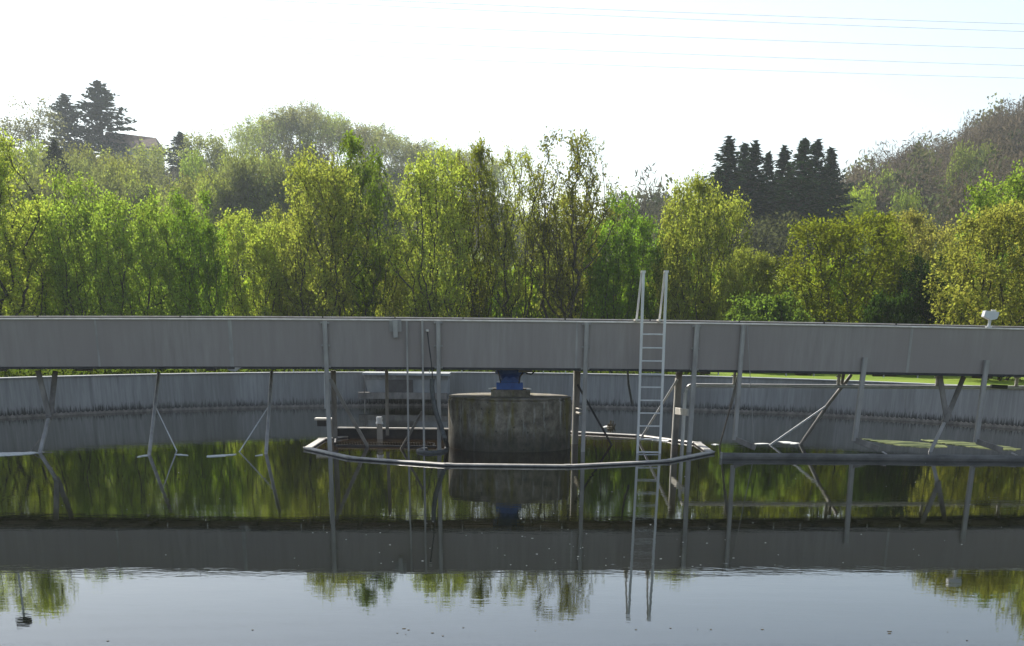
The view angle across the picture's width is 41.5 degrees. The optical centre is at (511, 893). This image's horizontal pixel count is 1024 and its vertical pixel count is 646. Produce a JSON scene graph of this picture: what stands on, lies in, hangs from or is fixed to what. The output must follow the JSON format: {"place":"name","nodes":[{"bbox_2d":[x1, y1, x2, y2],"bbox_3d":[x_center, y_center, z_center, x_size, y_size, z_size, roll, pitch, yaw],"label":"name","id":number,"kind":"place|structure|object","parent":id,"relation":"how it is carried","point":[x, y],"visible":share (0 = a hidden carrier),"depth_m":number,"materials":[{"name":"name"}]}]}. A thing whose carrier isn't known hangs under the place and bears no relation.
{"place":"outdoors","nodes":[
{"label":"outdoors","id":0,"kind":"place"},
{"bbox_2d":[0,39,1003,77],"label":"power line","id":1,"kind":"object","parent":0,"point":[506,61],"visible":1,"depth_m":105.72,"materials":[{"name":"grey metal"}]},
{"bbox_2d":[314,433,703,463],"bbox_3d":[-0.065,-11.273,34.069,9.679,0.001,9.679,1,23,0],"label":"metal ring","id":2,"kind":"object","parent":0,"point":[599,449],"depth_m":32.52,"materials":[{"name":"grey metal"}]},
{"bbox_2d":[0,6,1022,48],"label":"power line","id":3,"kind":"object","parent":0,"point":[513,30],"visible":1,"depth_m":102.84,"materials":[{"name":"grey metal"}]},
{"bbox_2d":[0,406,1023,645],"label":"water","id":4,"kind":"structure","parent":0,"point":[109,534],"depth_m":19.81,"materials":[{"name":"liquid"}]},
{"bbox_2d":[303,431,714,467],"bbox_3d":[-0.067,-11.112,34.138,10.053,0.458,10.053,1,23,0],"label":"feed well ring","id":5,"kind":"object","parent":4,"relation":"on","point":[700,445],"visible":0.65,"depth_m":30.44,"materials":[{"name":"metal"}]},
{"bbox_2d":[448,388,570,451],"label":"pier","id":6,"kind":"structure","parent":4,"relation":"in","point":[523,420],"depth_m":32.66,"materials":[{"name":"concrete"}]},
{"bbox_2d":[495,370,534,389],"bbox_3d":[0.074,-12.775,33.396,1.047,0.560,0.818,1,23,0],"label":"slewing bearing","id":7,"kind":"object","parent":6,"relation":"on","point":[509,379],"visible":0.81,"depth_m":33.16,"materials":[{"name":"blue paint"}]},
{"bbox_2d":[0,316,1023,454],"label":"scraper bridge","id":8,"kind":"structure","parent":7,"relation":"on","point":[327,343],"depth_m":32.09,"materials":[{"name":"metal"}]},
{"bbox_2d":[314,417,447,446],"bbox_3d":[-3.464,-11.858,34.906,3.562,0.763,2.810,1,23,0],"label":"scum trough","id":9,"kind":"object","parent":8,"relation":"attached to","point":[378,431],"visible":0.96,"depth_m":35.95,"materials":[{"name":"metal"}]},
{"bbox_2d":[416,329,448,453],"bbox_3d":[-1.919,-12.044,32.444,0.767,2.784,1.802,1,23,0],"label":"suction hose","id":10,"kind":"object","parent":8,"relation":"hanging from","point":[437,417],"visible":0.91,"depth_m":32.23,"materials":[{"name":"black rubber"}]},
{"bbox_2d":[634,271,668,452],"bbox_3d":[3.257,-12.470,32.273,0.762,4.383,0.570,1,23,0],"label":"ladder","id":11,"kind":"object","parent":8,"relation":"hanging from","point":[665,278],"visible":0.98,"depth_m":31.91,"materials":[{"name":"metal"}]},
{"bbox_2d":[680,373,1023,444],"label":"scum pipe","id":12,"kind":"object","parent":8,"relation":"hanging from","point":[935,386],"visible":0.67,"depth_m":34.60,"materials":[{"name":"metal"}]},
{"bbox_2d":[720,451,1023,461],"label":"scum boom","id":13,"kind":"object","parent":4,"relation":"on","point":[886,456],"visible":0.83,"depth_m":31.73,"materials":[{"name":"metal"}]},
{"bbox_2d":[859,438,946,447],"bbox_3d":[10.521,-12.111,36.295,1.271,0.022,3.165,-8,25,-20],"label":"algae raft","id":14,"kind":"object","parent":4,"relation":"on","point":[912,444],"visible":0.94,"depth_m":35.98,"materials":[{"name":"green plant"}]},
{"bbox_2d":[921,439,1019,450],"bbox_3d":[12.252,-11.946,35.950,1.157,0.022,3.666,-9,25,-21],"label":"algae raft","id":15,"kind":"object","parent":4,"relation":"on","point":[961,443],"visible":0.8,"depth_m":35.90,"materials":[{"name":"green plant"}]},
{"bbox_2d":[0,0,1023,222],"label":"sky","id":16,"kind":"structure","parent":0,"point":[676,119],"materials":[{"name":"white"}]},
{"bbox_2d":[0,23,1023,65],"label":"power line","id":17,"kind":"object","parent":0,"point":[516,47],"visible":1,"depth_m":104.32,"materials":[{"name":"grey metal"}]},
{"bbox_2d":[36,208,1023,385],"bbox_3d":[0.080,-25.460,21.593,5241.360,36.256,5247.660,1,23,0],"label":"ground","id":18,"kind":"structure","parent":0,"point":[969,380],"depth_m":51.52,"materials":[{"name":"green plant"}]},
{"bbox_2d":[0,113,41,152],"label":"broadleaf tree","id":19,"kind":"object","parent":18,"relation":"on","point":[17,130],"visible":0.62,"depth_m":262.57,"materials":[{"name":"green plant"}]},
{"bbox_2d":[0,131,49,180],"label":"broadleaf tree","id":20,"kind":"object","parent":18,"relation":"on","point":[33,157],"visible":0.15,"depth_m":180.55,"materials":[{"name":"green plant"}]},
{"bbox_2d":[0,127,53,315],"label":"broadleaf tree","id":21,"kind":"object","parent":18,"relation":"on","point":[8,237],"visible":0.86,"depth_m":56.03,"materials":[{"name":"green plant"}]},
{"bbox_2d":[0,193,77,315],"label":"broadleaf tree","id":22,"kind":"object","parent":18,"relation":"on","point":[31,275],"visible":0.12,"depth_m":59.34,"materials":[{"name":"green plant"}]},
{"bbox_2d":[7,93,72,160],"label":"broadleaf tree","id":23,"kind":"object","parent":18,"relation":"on","point":[42,123],"visible":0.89,"depth_m":262.11,"materials":[{"name":"green plant"}]},
{"bbox_2d":[41,139,74,183],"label":"conifer tree","id":24,"kind":"object","parent":18,"relation":"on","point":[53,150],"visible":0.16,"depth_m":157.74,"materials":[{"name":"green plant"}]},
{"bbox_2d":[39,93,97,162],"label":"fir tree","id":25,"kind":"object","parent":18,"relation":"on","point":[63,104],"visible":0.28,"depth_m":278.00,"materials":[{"name":"green plant"}]},
{"bbox_2d":[20,164,126,315],"bbox_3d":[-18.702,-26.898,58.161,4.339,8.211,4.361,-2,23,-7],"label":"broadleaf tree","id":26,"kind":"object","parent":18,"relation":"on","point":[68,295],"visible":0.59,"depth_m":57.20,"materials":[{"name":"green plant"}]},
{"bbox_2d":[57,140,102,186],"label":"broadleaf tree","id":27,"kind":"object","parent":18,"relation":"on","point":[85,152],"visible":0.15,"depth_m":183.75,"materials":[{"name":"green plant"}]},
{"bbox_2d":[65,152,100,193],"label":"broadleaf tree","id":28,"kind":"object","parent":18,"relation":"on","point":[77,167],"visible":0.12,"depth_m":179.11,"materials":[{"name":"green plant"}]},
{"bbox_2d":[56,80,136,165],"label":"fir tree","id":29,"kind":"object","parent":18,"relation":"on","point":[94,135],"visible":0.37,"depth_m":277.14,"materials":[{"name":"green plant"}]},
{"bbox_2d":[81,162,121,264],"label":"broadleaf tree","id":30,"kind":"object","parent":18,"relation":"on","point":[99,175],"visible":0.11,"depth_m":153.71,"materials":[{"name":"green plant"}]},
{"bbox_2d":[94,174,126,251],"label":"broadleaf tree","id":31,"kind":"object","parent":18,"relation":"on","point":[112,189],"visible":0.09,"depth_m":151.87,"materials":[{"name":"green plant"}]},
{"bbox_2d":[92,154,142,199],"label":"broadleaf tree","id":32,"kind":"object","parent":18,"relation":"on","point":[121,170],"visible":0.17,"depth_m":155.65,"materials":[{"name":"green plant"}]},
{"bbox_2d":[94,147,140,223],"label":"broadleaf tree","id":33,"kind":"object","parent":18,"relation":"on","point":[114,157],"visible":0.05,"depth_m":184.52,"materials":[{"name":"green plant"}]},
{"bbox_2d":[101,132,164,176],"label":"house","id":34,"kind":"structure","parent":18,"relation":"on","point":[130,139],"depth_m":279.32,"materials":[{"name":"tile"}]},
{"bbox_2d":[79,185,189,315],"bbox_3d":[-15.603,-25.605,56.374,4.633,7.243,4.326,19,29,37],"label":"broadleaf tree","id":35,"kind":"object","parent":18,"relation":"on","point":[151,248],"visible":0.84,"depth_m":55.67,"materials":[{"name":"green plant"}]},
{"bbox_2d":[122,183,157,259],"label":"broadleaf tree","id":36,"kind":"object","parent":18,"relation":"on","point":[142,193],"visible":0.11,"depth_m":147.13,"materials":[{"name":"green plant"}]},
{"bbox_2d":[130,153,163,191],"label":"broadleaf tree","id":37,"kind":"object","parent":18,"relation":"on","point":[143,169],"visible":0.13,"depth_m":189.37,"materials":[{"name":"green plant"}]},
{"bbox_2d":[128,137,175,183],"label":"broadleaf tree","id":38,"kind":"object","parent":18,"relation":"on","point":[150,155],"visible":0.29,"depth_m":254.23,"materials":[{"name":"green plant"}]},
{"bbox_2d":[138,158,173,194],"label":"broadleaf tree","id":39,"kind":"object","parent":18,"relation":"on","point":[162,181],"visible":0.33,"depth_m":170.52,"materials":[{"name":"green plant"}]},
{"bbox_2d":[160,131,203,182],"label":"conifer tree","id":40,"kind":"object","parent":18,"relation":"on","point":[178,138],"visible":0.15,"depth_m":240.31,"materials":[{"name":"green plant"}]},
{"bbox_2d":[157,170,214,232],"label":"broadleaf tree","id":41,"kind":"object","parent":18,"relation":"on","point":[188,180],"visible":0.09,"depth_m":148.51,"materials":[{"name":"green plant"}]},
{"bbox_2d":[176,146,210,198],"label":"broadleaf tree","id":42,"kind":"object","parent":18,"relation":"on","point":[190,168],"visible":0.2,"depth_m":176.67,"materials":[{"name":"green plant"}]},
{"bbox_2d":[152,179,235,315],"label":"broadleaf tree","id":43,"kind":"object","parent":18,"relation":"on","point":[204,240],"visible":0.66,"depth_m":57.56,"materials":[{"name":"green plant"}]},
{"bbox_2d":[172,129,231,187],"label":"broadleaf tree","id":44,"kind":"object","parent":18,"relation":"on","point":[217,146],"visible":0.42,"depth_m":227.48,"materials":[{"name":"green plant"}]},
{"bbox_2d":[192,171,230,259],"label":"broadleaf tree","id":45,"kind":"object","parent":18,"relation":"on","point":[198,189],"visible":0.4,"depth_m":141.88,"materials":[{"name":"green plant"}]},
{"bbox_2d":[191,158,233,215],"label":"broadleaf tree","id":46,"kind":"object","parent":18,"relation":"on","point":[209,170],"visible":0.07,"depth_m":153.41,"materials":[{"name":"green plant"}]},
{"bbox_2d":[204,171,254,274],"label":"broadleaf tree","id":47,"kind":"object","parent":18,"relation":"on","point":[214,185],"visible":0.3,"depth_m":141.70,"materials":[{"name":"green plant"}]},
{"bbox_2d":[220,121,252,159],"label":"ridge tree","id":48,"kind":"object","parent":18,"relation":"on","point":[248,141],"visible":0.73,"depth_m":270.10,"materials":[{"name":"green plant"}]},
{"bbox_2d":[220,143,261,278],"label":"broadleaf tree","id":49,"kind":"object","parent":18,"relation":"on","point":[231,178],"visible":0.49,"depth_m":141.22,"materials":[{"name":"green plant"}]},
{"bbox_2d":[206,204,297,315],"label":"broadleaf tree","id":50,"kind":"object","parent":18,"relation":"on","point":[249,260],"visible":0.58,"depth_m":60.35,"materials":[{"name":"green plant"}]},
{"bbox_2d":[232,158,273,273],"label":"broadleaf tree","id":51,"kind":"object","parent":18,"relation":"on","point":[250,175],"visible":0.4,"depth_m":141.20,"materials":[{"name":"green plant"}]},
{"bbox_2d":[230,178,282,269],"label":"broadleaf tree","id":52,"kind":"object","parent":18,"relation":"on","point":[260,203],"visible":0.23,"depth_m":141.42,"materials":[{"name":"green plant"}]},
{"bbox_2d":[248,110,281,159],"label":"ridge tree","id":53,"kind":"object","parent":18,"relation":"on","point":[254,131],"visible":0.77,"depth_m":270.98,"materials":[{"name":"green plant"}]},
{"bbox_2d":[245,144,286,182],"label":"broadleaf tree","id":54,"kind":"object","parent":18,"relation":"on","point":[265,160],"visible":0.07,"depth_m":167.12,"materials":[{"name":"green plant"}]},
{"bbox_2d":[255,153,296,248],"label":"broadleaf tree","id":55,"kind":"object","parent":18,"relation":"on","point":[274,170],"visible":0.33,"depth_m":141.14,"materials":[{"name":"green plant"}]},
{"bbox_2d":[264,100,305,145],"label":"ridge tree","id":56,"kind":"object","parent":18,"relation":"on","point":[292,120],"visible":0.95,"depth_m":273.06,"materials":[{"name":"green plant"}]},
{"bbox_2d":[254,194,321,315],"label":"broadleaf tree","id":57,"kind":"object","parent":18,"relation":"on","point":[275,210],"visible":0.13,"depth_m":62.12,"materials":[{"name":"green plant"}]},
{"bbox_2d":[294,102,332,141],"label":"ridge tree","id":58,"kind":"object","parent":18,"relation":"on","point":[311,123],"visible":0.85,"depth_m":271.72,"materials":[{"name":"green plant"}]},
{"bbox_2d":[276,141,381,316],"bbox_3d":[-8.099,-28.045,59.674,4.772,9.313,4.475,-2,23,-7],"label":"broadleaf tree","id":59,"kind":"object","parent":18,"relation":"on","point":[301,227],"visible":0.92,"depth_m":58.89,"materials":[{"name":"green plant"}]},
{"bbox_2d":[321,110,353,166],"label":"ridge tree","id":60,"kind":"object","parent":18,"relation":"on","point":[333,129],"visible":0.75,"depth_m":273.82,"materials":[{"name":"green plant"}]},
{"bbox_2d":[332,122,375,151],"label":"ridge tree","id":61,"kind":"object","parent":18,"relation":"on","point":[364,133],"visible":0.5,"depth_m":274.03,"materials":[{"name":"green plant"}]},
{"bbox_2d":[0,369,708,376],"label":"ground cover","id":62,"kind":"object","parent":18,"relation":"on","point":[24,372],"visible":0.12,"depth_m":47.67,"materials":[{"name":"green plant"}]},
{"bbox_2d":[330,123,405,316],"bbox_3d":[-6.961,-29.270,61.514,3.393,10.145,3.428,-15,28,-33],"label":"broadleaf tree","id":63,"kind":"object","parent":18,"relation":"on","point":[352,145],"visible":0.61,"depth_m":60.75,"materials":[{"name":"green plant"}]},
{"bbox_2d":[365,119,397,163],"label":"ridge tree","id":64,"kind":"object","parent":18,"relation":"on","point":[384,134],"visible":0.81,"depth_m":270.56,"materials":[{"name":"green plant"}]},
{"bbox_2d":[372,175,414,262],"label":"broadleaf tree","id":65,"kind":"object","parent":18,"relation":"on","point":[393,207],"visible":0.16,"depth_m":142.36,"materials":[{"name":"green plant"}]},
{"bbox_2d":[365,233,430,316],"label":"broadleaf tree","id":66,"kind":"object","parent":18,"relation":"on","point":[396,296],"visible":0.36,"depth_m":62.43,"materials":[{"name":"green plant"}]},
{"bbox_2d":[384,132,430,171],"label":"ridge tree","id":67,"kind":"object","parent":18,"relation":"on","point":[404,152],"visible":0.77,"depth_m":272.64,"materials":[{"name":"green plant"}]},
{"bbox_2d":[374,137,479,317],"bbox_3d":[-3.579,-28.196,59.997,4.564,9.430,4.281,8,24,16],"label":"broadleaf tree","id":68,"kind":"object","parent":18,"relation":"on","point":[451,218],"visible":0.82,"depth_m":59.04,"materials":[{"name":"green plant"}]},
{"bbox_2d":[438,131,503,317],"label":"broadleaf tree","id":69,"kind":"object","parent":18,"relation":"on","point":[477,153],"visible":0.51,"depth_m":60.74,"materials":[{"name":"green plant"}]},
{"bbox_2d":[478,271,526,317],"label":"shrub","id":70,"kind":"object","parent":18,"relation":"on","point":[496,309],"visible":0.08,"depth_m":66.47,"materials":[{"name":"green plant"}]},
{"bbox_2d":[478,139,543,317],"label":"broadleaf tree","id":71,"kind":"object","parent":18,"relation":"on","point":[509,235],"visible":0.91,"depth_m":60.12,"materials":[{"name":"green plant"}]},
{"bbox_2d":[0,92,1023,274],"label":"hillside wood","id":72,"kind":"object","parent":18,"relation":"on","point":[922,166],"visible":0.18,"depth_m":183.53,"materials":[{"name":"green plant"}]},
{"bbox_2d":[512,260,555,317],"bbox_3d":[1.753,-28.115,65.584,3.589,5.428,3.656,-10,25,-23],"label":"shrub","id":73,"kind":"object","parent":18,"relation":"on","point":[532,309],"visible":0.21,"depth_m":64.66,"materials":[{"name":"green plant"}]},
{"bbox_2d":[532,188,604,318],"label":"broadleaf tree","id":74,"kind":"object","parent":18,"relation":"on","point":[573,316],"visible":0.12,"depth_m":62.20,"materials":[{"name":"green plant"}]},
{"bbox_2d":[519,126,622,318],"bbox_3d":[2.490,-27.936,58.919,4.046,9.881,4.060,-10,25,-22],"label":"broadleaf tree","id":75,"kind":"object","parent":18,"relation":"on","point":[559,279],"visible":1,"depth_m":58.05,"materials":[{"name":"green plant"}]},
{"bbox_2d":[577,187,649,318],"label":"broadleaf tree","id":76,"kind":"object","parent":18,"relation":"on","point":[610,290],"visible":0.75,"depth_m":60.22,"materials":[{"name":"green plant"}]},
{"bbox_2d":[625,211,694,319],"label":"broadleaf tree","id":77,"kind":"object","parent":18,"relation":"on","point":[646,256],"visible":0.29,"depth_m":61.20,"materials":[{"name":"green plant"}]},
{"bbox_2d":[643,164,762,320],"bbox_3d":[8.377,-27.578,59.892,5.430,8.704,4.963,11,25,24],"label":"broadleaf tree","id":78,"kind":"object","parent":18,"relation":"on","point":[701,244],"visible":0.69,"depth_m":58.98,"materials":[{"name":"green plant"}]},
{"bbox_2d":[687,168,739,271],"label":"spruce tree","id":79,"kind":"object","parent":18,"relation":"on","point":[718,174],"visible":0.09,"depth_m":133.04,"materials":[{"name":"green plant"}]},
{"bbox_2d":[683,136,745,257],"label":"spruce tree","id":80,"kind":"object","parent":18,"relation":"on","point":[728,150],"visible":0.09,"depth_m":135.61,"materials":[{"name":"green plant"}]},
{"bbox_2d":[715,243,780,320],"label":"broadleaf tree","id":81,"kind":"object","parent":18,"relation":"on","point":[752,262],"visible":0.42,"depth_m":56.93,"materials":[{"name":"green plant"}]},
{"bbox_2d":[708,140,787,264],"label":"spruce tree","id":82,"kind":"object","parent":18,"relation":"on","point":[750,185],"visible":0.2,"depth_m":132.53,"materials":[{"name":"green plant"}]},
{"bbox_2d":[749,151,781,224],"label":"spruce tree","id":83,"kind":"object","parent":18,"relation":"on","point":[769,161],"visible":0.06,"depth_m":136.05,"materials":[{"name":"green plant"}]},
{"bbox_2d":[722,285,814,321],"bbox_3d":[10.533,-22.942,55.442,4.384,3.691,4.303,1,23,0],"label":"shrub","id":84,"kind":"object","parent":18,"relation":"on","point":[777,308],"visible":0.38,"depth_m":54.20,"materials":[{"name":"green plant"}]},
{"bbox_2d":[738,209,810,270],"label":"broadleaf tree","id":85,"kind":"object","parent":18,"relation":"on","point":[762,233],"visible":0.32,"depth_m":121.59,"materials":[{"name":"green plant"}]},
{"bbox_2d":[770,144,795,211],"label":"spruce tree","id":86,"kind":"object","parent":18,"relation":"on","point":[783,157],"visible":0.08,"depth_m":139.12,"materials":[{"name":"green plant"}]},
{"bbox_2d":[757,267,824,321],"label":"broadleaf tree","id":87,"kind":"object","parent":18,"relation":"on","point":[802,302],"visible":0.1,"depth_m":59.72,"materials":[{"name":"green plant"}]},
{"bbox_2d":[755,137,838,265],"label":"spruce tree","id":88,"kind":"object","parent":18,"relation":"on","point":[796,200],"visible":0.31,"depth_m":132.54,"materials":[{"name":"green plant"}]},
{"bbox_2d":[768,226,848,266],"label":"broadleaf tree","id":89,"kind":"object","parent":18,"relation":"on","point":[783,243],"visible":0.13,"depth_m":118.25,"materials":[{"name":"green plant"}]},
{"bbox_2d":[779,139,858,268],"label":"spruce tree","id":90,"kind":"object","parent":18,"relation":"on","point":[817,153],"visible":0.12,"depth_m":135.87,"materials":[{"name":"green plant"}]},
{"bbox_2d":[795,254,863,322],"bbox_3d":[14.937,-27.641,64.469,3.517,5.741,3.583,13,26,27],"label":"shrub","id":91,"kind":"object","parent":18,"relation":"on","point":[839,291],"visible":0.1,"depth_m":63.18,"materials":[{"name":"green plant"}]},
{"bbox_2d":[744,205,924,322],"bbox_3d":[14.115,-25.645,57.806,7.713,6.719,7.195,15,27,31],"label":"broadleaf tree","id":92,"kind":"object","parent":18,"relation":"on","point":[827,243],"visible":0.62,"depth_m":56.39,"materials":[{"name":"green plant"}]},
{"bbox_2d":[818,146,874,274],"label":"spruce tree","id":93,"kind":"object","parent":18,"relation":"on","point":[833,179],"visible":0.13,"depth_m":139.36,"materials":[{"name":"green plant"}]},
{"bbox_2d":[836,181,882,269],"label":"broadleaf tree","id":94,"kind":"object","parent":18,"relation":"on","point":[856,205],"visible":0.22,"depth_m":141.88,"materials":[{"name":"green plant"}]},
{"bbox_2d":[859,287,920,327],"bbox_3d":[14.901,-22.158,53.655,2.496,3.744,2.543,15,27,30],"label":"shrub","id":95,"kind":"object","parent":18,"relation":"on","point":[903,313],"visible":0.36,"depth_m":52.78,"materials":[{"name":"green plant"}]},
{"bbox_2d":[886,182,923,254],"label":"broadleaf tree","id":96,"kind":"object","parent":18,"relation":"on","point":[904,195],"visible":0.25,"depth_m":142.56,"materials":[{"name":"green plant"}]},
{"bbox_2d":[869,200,964,322],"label":"broadleaf tree","id":97,"kind":"object","parent":18,"relation":"on","point":[924,241],"visible":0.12,"depth_m":66.30,"materials":[{"name":"green plant"}]},
{"bbox_2d":[889,246,957,324],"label":"broadleaf tree","id":98,"kind":"object","parent":18,"relation":"on","point":[920,304],"visible":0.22,"depth_m":54.33,"materials":[{"name":"green plant"}]},
{"bbox_2d":[942,139,983,231],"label":"broadleaf tree","id":99,"kind":"object","parent":18,"relation":"on","point":[961,163],"visible":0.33,"depth_m":176.36,"materials":[{"name":"green plant"}]},
{"bbox_2d":[922,194,1023,380],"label":"broadleaf tree","id":100,"kind":"object","parent":18,"relation":"on","point":[991,231],"visible":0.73,"depth_m":48.13,"materials":[{"name":"green plant"}]},
{"bbox_2d":[933,157,1023,328],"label":"broadleaf tree","id":101,"kind":"object","parent":18,"relation":"on","point":[980,201],"visible":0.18,"depth_m":62.34,"materials":[{"name":"green plant"}]},
{"label":"tank floor","id":102,"kind":"structure","parent":0,"visible":0},
{"bbox_2d":[0,372,1023,426],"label":"tank wall","id":103,"kind":"structure","parent":102,"relation":"on","point":[74,393],"depth_m":46.91,"materials":[{"name":"concrete"}]},
{"bbox_2d":[358,371,450,406],"bbox_3d":[-3.881,-18.307,49.029,3.281,1.140,1.470,1,23,0],"label":"outlet chamber","id":104,"kind":"object","parent":103,"relation":"attached to","point":[375,382],"visible":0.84,"depth_m":48.53,"materials":[{"name":"metal"}]},
{"bbox_2d":[0,403,1023,428],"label":"overflow weir","id":105,"kind":"object","parent":103,"relation":"attached to","point":[443,404],"visible":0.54,"depth_m":46.28,"materials":[{"name":"metal"}]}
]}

